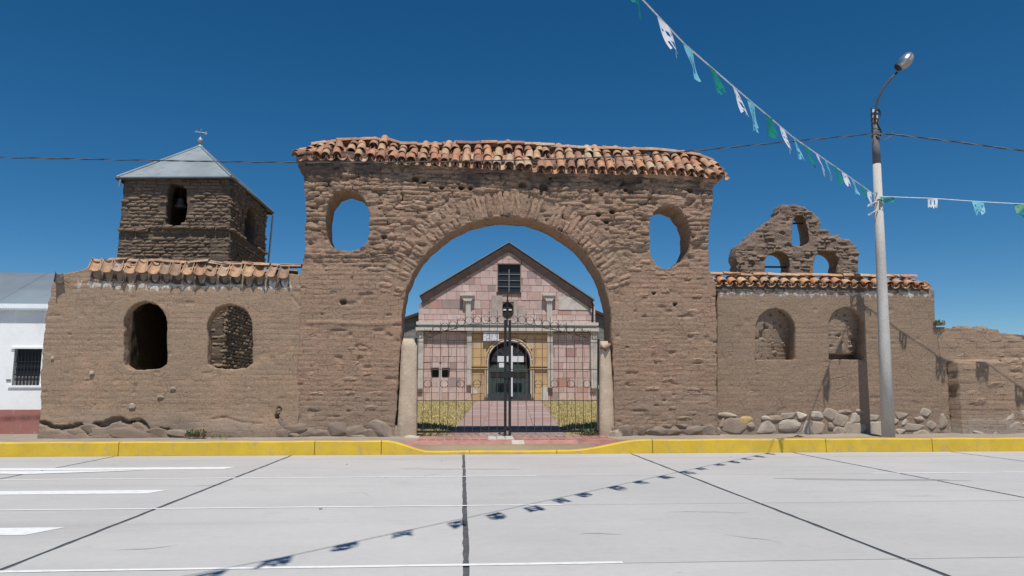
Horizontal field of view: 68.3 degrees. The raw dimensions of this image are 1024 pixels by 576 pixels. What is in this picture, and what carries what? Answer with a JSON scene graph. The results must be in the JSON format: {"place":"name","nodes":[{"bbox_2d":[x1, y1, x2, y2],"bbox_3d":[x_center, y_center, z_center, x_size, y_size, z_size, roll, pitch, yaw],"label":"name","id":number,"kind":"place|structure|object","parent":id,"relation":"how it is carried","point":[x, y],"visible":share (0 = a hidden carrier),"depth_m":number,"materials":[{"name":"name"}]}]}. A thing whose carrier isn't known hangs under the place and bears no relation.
{"place":"outdoors","nodes":[
{"label":"outdoors","id":0,"kind":"place"},
{"bbox_2d":[0,434,37,435],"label":"house pavement","id":1,"kind":"structure","parent":0,"point":[16,434],"depth_m":20.86,"materials":[{"name":"beige concrete"}]},
{"bbox_2d":[414,401,594,453],"bbox_3d":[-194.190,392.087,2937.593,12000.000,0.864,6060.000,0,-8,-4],"label":"ground","id":2,"kind":"structure","parent":0,"point":[507,447],"depth_m":18.95,"materials":[{"name":"beige concrete"}]},
{"bbox_2d":[0,272,65,433],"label":"white house","id":3,"kind":"structure","parent":2,"relation":"on","point":[24,298],"depth_m":21.44,"materials":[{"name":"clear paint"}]},
{"bbox_2d":[8,347,43,386],"bbox_3d":[-13.713,2.247,21.420,0.911,1.137,0.240,0,-8,-4],"label":"window","id":4,"kind":"structure","parent":3,"relation":"in","point":[28,367],"depth_m":21.43,"materials":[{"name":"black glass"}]},
{"bbox_2d":[115,130,273,369],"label":"bell tower","id":5,"kind":"structure","parent":2,"relation":"on","point":[222,215],"depth_m":24.01,"materials":[{"name":"brown brick"}]},
{"bbox_2d":[174,188,185,209],"bbox_3d":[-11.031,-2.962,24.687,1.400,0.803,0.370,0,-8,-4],"label":"bell","id":6,"kind":"object","parent":5,"relation":"hanging from","point":[180,204],"visible":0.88,"depth_m":24.59,"materials":[{"name":"brown metal"}]},
{"bbox_2d":[403,242,603,399],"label":"church","id":7,"kind":"structure","parent":2,"relation":"on","point":[526,282],"depth_m":48.08,"materials":[{"name":"pink stone"}]},
{"bbox_2d":[431,370,438,377],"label":"window","id":8,"kind":"structure","parent":7,"relation":"in","point":[435,373],"depth_m":47.61,"materials":[{"name":"black glass"}]},
{"bbox_2d":[442,370,447,377],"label":"window","id":9,"kind":"structure","parent":7,"relation":"in","point":[444,372],"depth_m":47.65,"materials":[{"name":"black glass"}]},
{"bbox_2d":[483,332,498,340],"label":"plaque","id":10,"kind":"object","parent":7,"relation":"attached to","point":[493,336],"visible":0.85,"depth_m":47.71,"materials":[{"name":"grey"}]},
{"bbox_2d":[502,302,512,318],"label":"hexagonal window","id":11,"kind":"structure","parent":7,"relation":"in","point":[510,308],"depth_m":48.42,"materials":[{"name":"black glass"}]},
{"bbox_2d":[496,265,520,293],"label":"window","id":12,"kind":"structure","parent":7,"relation":"in","point":[508,275],"depth_m":48.78,"materials":[{"name":"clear glass"}]},
{"bbox_2d":[488,342,528,393],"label":"door","id":13,"kind":"structure","parent":7,"relation":"in","point":[520,377],"depth_m":48.09,"materials":[{"name":"black glass"}]},
{"bbox_2d":[278,135,729,436],"bbox_3d":[-0.025,0.177,21.212,12.433,9.187,1.746,0,-8,-4],"label":"adobe gateway","id":14,"kind":"object","parent":2,"relation":"on","point":[594,215],"visible":0.91,"depth_m":20.81,"materials":[{"name":"brick"}]},
{"bbox_2d":[0,437,1023,456],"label":"kerb","id":15,"kind":"structure","parent":2,"relation":"on","point":[238,448],"depth_m":18.55,"materials":[{"name":"yellow paint"}]},
{"bbox_2d":[710,271,949,434],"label":"adobe wall","id":16,"kind":"structure","parent":2,"relation":"on","point":[799,354],"depth_m":21.38,"materials":[{"name":"brick"}]},
{"bbox_2d":[728,204,859,279],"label":"bell gable","id":17,"kind":"structure","parent":16,"relation":"on","point":[754,249],"depth_m":27.20,"materials":[{"name":"brown brick"}]},
{"bbox_2d":[937,326,1023,433],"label":"adobe wall","id":18,"kind":"structure","parent":2,"relation":"on","point":[982,367],"depth_m":21.36,"materials":[{"name":"brick"}]},
{"bbox_2d":[933,319,945,325],"bbox_3d":[12.256,0.986,21.648,0.392,0.201,0.293,0,-8,-4],"label":"plant","id":19,"kind":"object","parent":18,"relation":"on","point":[938,322],"depth_m":21.63,"materials":[{"name":"green plant"}]},
{"bbox_2d":[450,401,563,434],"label":"path","id":20,"kind":"structure","parent":0,"point":[492,415],"depth_m":28.90,"materials":[{"name":"pink tile"}]},
{"bbox_2d":[498,346,523,400],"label":"cross","id":21,"kind":"object","parent":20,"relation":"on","point":[514,358],"visible":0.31,"depth_m":47.35,"materials":[{"name":"grey metal"}]},
{"bbox_2d":[417,398,596,434],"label":"lawn","id":22,"kind":"structure","parent":0,"point":[470,405],"depth_m":30.30,"materials":[{"name":"plant"}]},
{"bbox_2d":[0,451,1023,575],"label":"road","id":23,"kind":"structure","parent":0,"point":[827,514],"depth_m":9.60,"materials":[{"name":"concrete"}]},
{"bbox_2d":[0,433,1023,450],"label":"sidewalk","id":24,"kind":"structure","parent":0,"point":[597,440],"depth_m":19.72,"materials":[{"name":"beige concrete"}]},
{"bbox_2d":[37,257,307,438],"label":"adobe wall","id":25,"kind":"structure","parent":24,"relation":"on","point":[94,384],"depth_m":19.85,"materials":[{"name":"brown brick"}]},
{"bbox_2d":[184,428,206,436],"bbox_3d":[-8.095,3.711,19.354,0.628,0.228,0.372,0,-8,-4],"label":"weed","id":26,"kind":"object","parent":24,"relation":"on","point":[192,433],"visible":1,"depth_m":19.30,"materials":[{"name":"green plant"}]},
{"bbox_2d":[397,339,419,437],"bbox_3d":[-2.801,2.803,20.343,0.780,2.866,0.783,0,-8,-4],"label":"gate post","id":27,"kind":"object","parent":24,"relation":"on","point":[407,411],"visible":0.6,"depth_m":20.23,"materials":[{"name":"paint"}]},
{"bbox_2d":[417,433,442,435],"bbox_3d":[-2.299,3.995,20.584,0.845,0.149,0.465,0,-8,-4],"label":"weed","id":28,"kind":"object","parent":24,"relation":"on","point":[429,434],"visible":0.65,"depth_m":20.61,"materials":[{"name":"green plant"}]},
{"bbox_2d":[580,428,597,435],"bbox_3d":[2.103,3.932,20.599,0.556,0.239,0.338,0,-8,4],"label":"weed","id":29,"kind":"object","parent":24,"relation":"on","point":[589,433],"visible":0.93,"depth_m":20.55,"materials":[{"name":"green plant"}]},
{"bbox_2d":[597,341,620,436],"bbox_3d":[2.669,2.878,20.720,0.615,2.820,0.736,0,-8,-4],"label":"gate post","id":30,"kind":"object","parent":24,"relation":"on","point":[605,424],"visible":0.76,"depth_m":20.57,"materials":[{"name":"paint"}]},
{"bbox_2d":[415,293,599,435],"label":"iron gate","id":31,"kind":"structure","parent":30,"relation":"attached to","point":[508,374],"depth_m":20.66,"materials":[{"name":"black metal"}]},
{"bbox_2d":[867,52,913,436],"bbox_3d":[10.484,-1.200,20.514,1.422,10.758,0.417,-3,-8,23],"label":"street lamp","id":32,"kind":"object","parent":24,"relation":"on","point":[905,61],"visible":0.94,"depth_m":20.52,"materials":[{"name":"concrete"}]},
{"bbox_2d":[0,133,874,162],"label":"power cable","id":33,"kind":"object","parent":32,"relation":"attached to","point":[429,161],"visible":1,"depth_m":19.90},
{"bbox_2d":[631,0,874,205],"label":"bunting","id":34,"kind":"object","parent":32,"relation":"hanging from","point":[664,26],"visible":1,"depth_m":13.15,"materials":[{"name":"multicoloured"}]},
{"bbox_2d":[876,196,1023,217],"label":"bunting","id":35,"kind":"object","parent":32,"relation":"hanging from","point":[1019,210],"visible":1,"depth_m":20.27,"materials":[{"name":"white"}]},
{"bbox_2d":[876,133,1023,150],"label":"power cable","id":36,"kind":"object","parent":32,"relation":"attached to","point":[949,141],"visible":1,"depth_m":20.72,"materials":[{"name":"black rubber"}]},
{"bbox_2d":[0,0,1023,334],"label":"sky","id":37,"kind":"structure","parent":0,"point":[266,80],"materials":[{"name":"blue"}]}
]}

